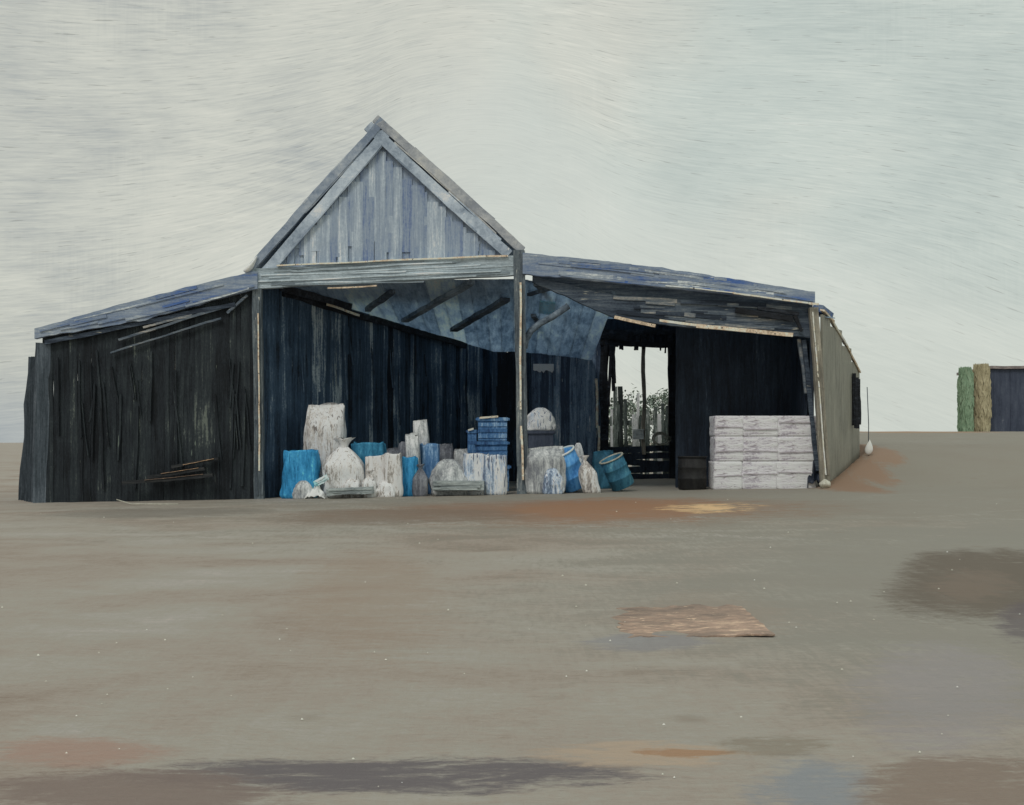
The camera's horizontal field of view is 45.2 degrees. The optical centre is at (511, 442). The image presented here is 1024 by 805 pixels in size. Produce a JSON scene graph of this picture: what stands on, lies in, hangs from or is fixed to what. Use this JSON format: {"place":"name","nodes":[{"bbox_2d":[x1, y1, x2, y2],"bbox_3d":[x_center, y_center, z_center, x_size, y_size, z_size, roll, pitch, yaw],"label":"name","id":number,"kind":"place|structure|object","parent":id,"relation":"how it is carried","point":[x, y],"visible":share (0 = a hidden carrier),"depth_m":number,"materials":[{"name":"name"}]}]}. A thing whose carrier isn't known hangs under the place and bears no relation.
{"place":"outdoors","nodes":[
{"label":"outdoors","id":0,"kind":"place"},
{"bbox_2d":[387,447,397,453],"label":"sack","id":1,"kind":"object","parent":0,"point":[393,450],"visible":0.05,"depth_m":38.80,"materials":[{"name":"fabric"}]},
{"bbox_2d":[398,441,405,456],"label":"sack","id":2,"kind":"object","parent":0,"point":[401,447],"visible":0.24,"depth_m":36.93,"materials":[{"name":"fabric"}]},
{"bbox_2d":[405,432,420,468],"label":"sack","id":3,"kind":"object","parent":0,"point":[412,443],"visible":0.47,"depth_m":36.61,"materials":[{"name":"white fabric"}]},
{"bbox_2d":[439,443,453,460],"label":"sack","id":4,"kind":"object","parent":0,"point":[446,451],"visible":0.19,"depth_m":38.74,"materials":[{"name":"fabric"}]},
{"bbox_2d":[507,465,510,491],"bbox_3d":[-0.587,1.113,38.199,1.124,0.816,0.938,0,0,0],"label":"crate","id":5,"kind":"object","parent":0,"point":[508,467],"visible":0.21,"depth_m":37.78,"materials":[{"name":"blue plastic"}]},
{"bbox_2d":[474,441,509,454],"bbox_3d":[-0.622,0.335,38.202,1.092,0.738,0.928,0,0,0],"label":"crate","id":6,"kind":"object","parent":5,"relation":"on","point":[492,447],"visible":0.67,"depth_m":37.78,"materials":[{"name":"blue plastic"}]},
{"bbox_2d":[476,416,509,440],"bbox_3d":[-0.595,-0.427,38.178,1.049,0.784,0.929,0,0,0],"label":"crate","id":7,"kind":"object","parent":6,"relation":"on","point":[492,428],"visible":1,"depth_m":37.79,"materials":[{"name":"blue plastic"}]},
{"bbox_2d":[0,431,1023,804],"bbox_3d":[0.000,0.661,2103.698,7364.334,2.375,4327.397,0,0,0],"label":"ground","id":8,"kind":"structure","parent":0,"point":[274,621],"depth_m":9.64,"materials":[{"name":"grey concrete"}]},
{"bbox_2d":[116,499,177,504],"bbox_3d":[-10.108,1.649,33.648,2.427,0.116,0.317,0,0,31],"label":"cord","id":9,"kind":"object","parent":8,"relation":"on","point":[145,504],"visible":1,"depth_m":33.48,"materials":[{"name":"grey"}]},
{"bbox_2d":[122,473,213,484],"bbox_3d":[-9.968,1.063,35.585,2.628,0.332,0.209,0,0,0],"label":"plank","id":10,"kind":"object","parent":8,"relation":"on","point":[197,476],"visible":1,"depth_m":35.52,"materials":[{"name":"black wood"}]},
{"bbox_2d":[147,467,205,478],"bbox_3d":[-9.748,0.892,35.688,1.680,0.345,0.209,0,0,0],"label":"plank","id":11,"kind":"object","parent":10,"relation":"on","point":[176,472],"visible":1,"depth_m":35.62,"materials":[{"name":"brown wood"}]},
{"bbox_2d":[171,457,219,467],"bbox_3d":[-9.220,0.598,35.782,1.384,0.336,0.207,0,0,0],"label":"plank","id":12,"kind":"object","parent":11,"relation":"on","point":[195,462],"visible":1,"depth_m":35.72,"materials":[{"name":"brown wood"}]},
{"bbox_2d":[280,449,320,498],"bbox_3d":[-6.204,0.928,36.051,1.167,1.454,0.692,0,0,0],"label":"sack","id":13,"kind":"object","parent":8,"relation":"on","point":[299,465],"visible":0.8,"depth_m":35.74,"materials":[{"name":"blue fabric"}]},
{"bbox_2d":[292,480,313,498],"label":"sack","id":14,"kind":"object","parent":8,"relation":"on","point":[302,489],"visible":0.91,"depth_m":35.36,"materials":[{"name":"white fabric"}]},
{"bbox_2d":[304,485,327,498],"bbox_3d":[-5.663,1.414,35.439,0.627,0.412,0.544,0,0,0],"label":"plastic sheet","id":15,"kind":"object","parent":8,"relation":"on","point":[317,491],"visible":1,"depth_m":35.26,"materials":[{"name":"white plastic"}]},
{"bbox_2d":[313,474,328,485],"bbox_3d":[-5.505,1.100,35.423,0.465,0.351,0.147,0,0,0],"label":"board","id":16,"kind":"object","parent":15,"relation":"on","point":[320,480],"visible":1,"depth_m":35.38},
{"bbox_2d":[303,403,346,496],"bbox_3d":[-5.637,0.224,36.960,1.287,2.841,0.784,0,0,0],"label":"sack","id":17,"kind":"object","parent":8,"relation":"on","point":[325,425],"visible":0.49,"depth_m":36.65,"materials":[{"name":"white fabric"}]},
{"bbox_2d":[322,437,364,497],"bbox_3d":[-4.942,0.741,36.098,1.258,1.779,0.799,0,0,0],"label":"sack","id":18,"kind":"object","parent":8,"relation":"on","point":[342,463],"visible":0.8,"depth_m":35.78,"materials":[{"name":"white fabric"}]},
{"bbox_2d":[326,486,373,495],"bbox_3d":[-4.638,1.400,35.324,1.333,0.269,0.564,0,0,0],"label":"plank","id":19,"kind":"object","parent":8,"relation":"on","point":[350,490],"visible":1,"depth_m":35.10,"materials":[{"name":"grey wood"}]},
{"bbox_2d":[341,479,361,497],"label":"sack","id":20,"kind":"object","parent":8,"relation":"on","point":[352,483],"visible":0.65,"depth_m":35.63,"materials":[{"name":"white fabric"}]},
{"bbox_2d":[351,441,386,476],"bbox_3d":[-4.288,0.797,36.937,1.107,1.644,0.692,0,0,0],"label":"sack","id":21,"kind":"object","parent":8,"relation":"on","point":[362,450],"visible":0.23,"depth_m":36.66,"materials":[{"name":"blue fabric"}]},
{"bbox_2d":[362,470,376,497],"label":"sack","id":22,"kind":"object","parent":8,"relation":"on","point":[369,480],"visible":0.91,"depth_m":35.46,"materials":[{"name":"white fabric"}]},
{"bbox_2d":[365,454,383,485],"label":"sack","id":23,"kind":"object","parent":8,"relation":"on","point":[375,463],"visible":0.53,"depth_m":35.78,"materials":[{"name":"white fabric"}]},
{"bbox_2d":[376,481,394,496],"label":"sack","id":24,"kind":"object","parent":8,"relation":"on","point":[384,489],"visible":0.97,"depth_m":35.47,"materials":[{"name":"white fabric"}]},
{"bbox_2d":[383,453,402,496],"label":"sack","id":25,"kind":"object","parent":8,"relation":"on","point":[393,470],"visible":0.9,"depth_m":35.58,"materials":[{"name":"white fabric"}]},
{"bbox_2d":[402,456,417,496],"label":"sack","id":26,"kind":"object","parent":8,"relation":"on","point":[409,468],"visible":0.59,"depth_m":35.98,"materials":[{"name":"blue fabric"}]},
{"bbox_2d":[412,464,427,496],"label":"sack","id":27,"kind":"object","parent":8,"relation":"on","point":[420,483],"visible":0.99,"depth_m":35.81,"materials":[{"name":"fabric"}]},
{"bbox_2d":[413,419,428,444],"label":"sack","id":28,"kind":"object","parent":8,"relation":"on","point":[420,427],"visible":0.33,"depth_m":37.41,"materials":[{"name":"white fabric"}]},
{"bbox_2d":[420,443,439,493],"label":"sack","id":29,"kind":"object","parent":8,"relation":"on","point":[430,455],"visible":0.48,"depth_m":36.94,"materials":[{"name":"blue plastic"}]},
{"bbox_2d":[18,115,860,502],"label":"barn","id":30,"kind":"structure","parent":8,"relation":"on","point":[366,307],"depth_m":36.05,"materials":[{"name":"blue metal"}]},
{"bbox_2d":[533,364,553,372],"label":"rag","id":31,"kind":"object","parent":30,"relation":"hanging from","point":[542,367],"visible":1,"depth_m":47.74,"materials":[{"name":"grey fabric"}]},
{"bbox_2d":[632,429,643,438],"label":"box","id":32,"kind":"object","parent":30,"relation":"attached to","point":[638,433],"visible":1,"depth_m":47.49,"materials":[{"name":"grey"}]},
{"bbox_2d":[652,431,670,445],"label":"rope coil","id":33,"kind":"object","parent":30,"relation":"hanging from","point":[655,434],"visible":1,"depth_m":47.55,"materials":[{"name":"brown fabric"}]},
{"bbox_2d":[428,459,467,495],"bbox_3d":[-1.866,1.032,36.162,1.239,1.084,0.984,0,0,0],"label":"sack","id":34,"kind":"object","parent":8,"relation":"on","point":[447,470],"visible":0.72,"depth_m":35.81,"materials":[{"name":"white fabric"}]},
{"bbox_2d":[433,480,483,490],"bbox_3d":[-1.539,1.248,35.478,1.472,0.298,0.775,0,0,0],"label":"slab","id":35,"kind":"object","parent":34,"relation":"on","point":[455,485],"depth_m":35.10,"materials":[{"name":"grey wood"}]},
{"bbox_2d":[454,448,466,465],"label":"sack","id":36,"kind":"object","parent":8,"relation":"on","point":[458,455],"visible":0.2,"depth_m":38.76,"materials":[{"name":"white fabric"}]},
{"bbox_2d":[462,453,488,494],"bbox_3d":[-1.052,0.932,36.156,0.819,1.256,0.627,0,0,0],"label":"sack","id":37,"kind":"object","parent":8,"relation":"on","point":[472,464],"visible":0.67,"depth_m":35.87,"materials":[{"name":"white fabric"}]},
{"bbox_2d":[482,454,507,494],"bbox_3d":[-0.496,0.949,36.000,0.743,1.201,0.589,0,0,0],"label":"sack","id":38,"kind":"object","parent":8,"relation":"on","point":[494,477],"visible":0.96,"depth_m":35.74,"materials":[{"name":"white fabric"}]},
{"bbox_2d":[524,446,565,493],"bbox_3d":[0.980,0.812,36.053,1.286,1.420,0.810,0,0,0],"label":"sack","id":39,"kind":"object","parent":8,"relation":"on","point":[541,461],"visible":0.84,"depth_m":35.71,"materials":[{"name":"white fabric"}]},
{"bbox_2d":[542,468,564,493],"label":"sack","id":40,"kind":"object","parent":8,"relation":"on","point":[553,482],"visible":0.98,"depth_m":35.54,"materials":[{"name":"white fabric"}]},
{"bbox_2d":[562,445,580,492],"bbox_3d":[1.668,0.790,36.353,1.259,1.416,0.854,0,0,-27],"label":"drum","id":41,"kind":"object","parent":8,"relation":"on","point":[572,460],"visible":0.53,"depth_m":36.03,"materials":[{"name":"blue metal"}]},
{"bbox_2d":[574,443,583,490],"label":"sack","id":42,"kind":"object","parent":8,"relation":"on","point":[578,449],"visible":0.17,"depth_m":37.12,"materials":[{"name":"white fabric"}]},
{"bbox_2d":[578,455,600,492],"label":"sack","id":43,"kind":"object","parent":8,"relation":"on","point":[588,477],"visible":0.98,"depth_m":35.74,"materials":[{"name":"white fabric"}]},
{"bbox_2d":[599,452,633,490],"bbox_3d":[3.106,0.877,36.525,1.069,1.168,0.769,0,0,-24],"label":"drum","id":44,"kind":"object","parent":8,"relation":"on","point":[617,472],"visible":1,"depth_m":36.24,"materials":[{"name":"blue plastic"}]},
{"bbox_2d":[609,383,640,453],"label":"tree","id":45,"kind":"object","parent":8,"relation":"on","point":[629,404],"visible":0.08,"depth_m":91.58,"materials":[{"name":"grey plant"}]},
{"bbox_2d":[609,396,653,452],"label":"tree","id":46,"kind":"object","parent":8,"relation":"on","point":[630,434],"visible":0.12,"depth_m":97.75,"materials":[{"name":"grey plant"}]},
{"bbox_2d":[608,386,668,473],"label":"broken fence","id":47,"kind":"object","parent":8,"relation":"on","point":[659,423],"visible":0.36,"depth_m":51.97,"materials":[{"name":"grey wood"}]},
{"bbox_2d":[640,388,667,444],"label":"tree","id":48,"kind":"object","parent":8,"relation":"on","point":[655,398],"visible":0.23,"depth_m":95.70,"materials":[{"name":"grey plant"}]},
{"bbox_2d":[677,456,706,489],"bbox_3d":[5.411,0.920,36.900,0.901,1.000,0.899,0,0,0],"label":"crate","id":49,"kind":"object","parent":8,"relation":"on","point":[692,473],"visible":1,"depth_m":36.53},
{"bbox_2d":[611,604,774,637],"bbox_3d":[1.556,1.595,11.029,1.307,0.043,1.966,0,0,0],"label":"plywood sheet","id":50,"kind":"object","parent":8,"relation":"on","point":[700,620],"visible":0.98,"depth_m":10.89,"materials":[{"name":"brown wood"}]},
{"bbox_2d":[708,461,741,489],"bbox_3d":[6.378,0.984,36.739,0.893,0.835,1.048,0,0,0],"label":"wrapped bale","id":51,"kind":"object","parent":8,"relation":"on","point":[724,475],"visible":1,"depth_m":36.26},
{"bbox_2d":[710,437,743,460],"bbox_3d":[6.414,0.198,36.739,0.889,0.732,1.052,0,0,0],"label":"wrapped bale","id":52,"kind":"object","parent":51,"relation":"on","point":[726,448],"visible":0.97,"depth_m":36.26},
{"bbox_2d":[709,416,743,436],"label":"wrapped bale","id":53,"kind":"object","parent":52,"relation":"on","point":[726,426],"visible":1,"depth_m":36.26},
{"bbox_2d":[742,461,776,488],"bbox_3d":[7.320,0.984,36.737,1.099,0.835,1.045,0,0,0],"label":"wrapped bale","id":54,"kind":"object","parent":8,"relation":"on","point":[759,474],"visible":0.83,"depth_m":36.26},
{"bbox_2d":[743,437,777,460],"bbox_3d":[7.344,0.198,36.740,1.087,0.732,1.044,0,0,0],"label":"wrapped bale","id":55,"kind":"object","parent":54,"relation":"on","point":[760,448],"visible":0.8,"depth_m":36.25},
{"bbox_2d":[740,416,778,436],"bbox_3d":[7.344,-0.476,36.739,1.087,0.610,1.049,0,0,0],"label":"wrapped bale","id":56,"kind":"object","parent":55,"relation":"on","point":[760,426],"visible":0.83,"depth_m":36.25},
{"bbox_2d":[777,461,815,488],"bbox_3d":[8.400,0.984,36.739,1.218,0.835,1.048,0,0,0],"label":"wrapped bale","id":57,"kind":"object","parent":8,"relation":"on","point":[793,474],"visible":0.62,"depth_m":36.26},
{"bbox_2d":[777,437,816,460],"bbox_3d":[8.431,0.198,36.736,1.213,0.732,1.055,0,0,0],"label":"wrapped bale","id":58,"kind":"object","parent":57,"relation":"on","point":[794,448],"visible":0.74,"depth_m":36.26},
{"bbox_2d":[774,416,816,436],"bbox_3d":[8.426,-0.476,36.739,1.211,0.610,1.059,0,0,0],"label":"wrapped bale","id":59,"kind":"object","parent":58,"relation":"on","point":[793,426],"visible":0.64,"depth_m":36.26},
{"bbox_2d":[807,460,819,487],"bbox_3d":[8.937,0.811,36.396,0.472,1.076,0.584,0,0,0],"label":"plastic sheet","id":60,"kind":"object","parent":8,"relation":"on","point":[813,477],"visible":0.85,"depth_m":36.21,"materials":[{"name":"plastic"}]},
{"bbox_2d":[819,479,830,487],"bbox_3d":[9.070,1.213,35.600,0.328,0.280,0.312,0,0,0],"label":"stone","id":61,"kind":"object","parent":8,"relation":"on","point":[824,483],"visible":1,"depth_m":35.50,"materials":[{"name":"beige stone"}]},
{"bbox_2d":[865,387,872,455],"bbox_3d":[11.597,-0.633,39.940,0.266,2.335,0.155,0,0,0],"label":"marker pole","id":62,"kind":"object","parent":8,"relation":"on","point":[868,448],"visible":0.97,"depth_m":39.91,"materials":[{"name":"white"}]},
{"bbox_2d":[957,366,973,431],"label":"shrub","id":63,"kind":"object","parent":8,"relation":"on","point":[965,399],"visible":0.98,"depth_m":61.12,"materials":[{"name":"green plant"}]},
{"bbox_2d":[973,363,991,431],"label":"shrub","id":64,"kind":"object","parent":8,"relation":"on","point":[982,413],"visible":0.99,"depth_m":61.37,"materials":[{"name":"brown plant"}]},
{"bbox_2d":[957,366,1023,431],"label":"shed","id":65,"kind":"structure","parent":8,"relation":"on","point":[1007,394],"depth_m":61.96,"materials":[{"name":"wood"}]},
{"bbox_3d":[-1.286,0.936,38.299,0.448,1.162,0.368,0,0,0],"label":"crate","id":66,"kind":"object","parent":8,"relation":"on","visible":0},
{"bbox_2d":[466,428,477,452],"bbox_3d":[-1.237,-0.056,38.229,0.383,0.794,0.364,0,0,0],"label":"crate","id":67,"kind":"object","parent":66,"relation":"on","point":[472,438],"visible":0.91,"depth_m":38.12,"materials":[{"name":"blue plastic"}]},
{"bbox_2d":[0,0,1023,442],"label":"sky","id":68,"kind":"structure","parent":0,"point":[864,156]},
{"bbox_2d":[527,430,555,448],"bbox_3d":[0.897,0.562,38.401,0.922,1.861,0.773,0,0,0],"label":"crate","id":69,"kind":"object","parent":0,"point":[540,438],"visible":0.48,"depth_m":38.07,"materials":[{"name":"grey plastic"}]},
{"bbox_2d":[527,408,555,429],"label":"sack","id":70,"kind":"object","parent":69,"relation":"on","point":[540,418],"visible":0.94,"depth_m":38.15,"materials":[{"name":"white fabric"}]},
{"bbox_2d":[592,450,613,488],"bbox_3d":[2.864,0.865,38.902,0.745,1.245,0.591,0,0,0],"label":"drum","id":71,"kind":"object","parent":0,"point":[598,456],"visible":0.4,"depth_m":38.65,"materials":[{"name":"blue plastic"}]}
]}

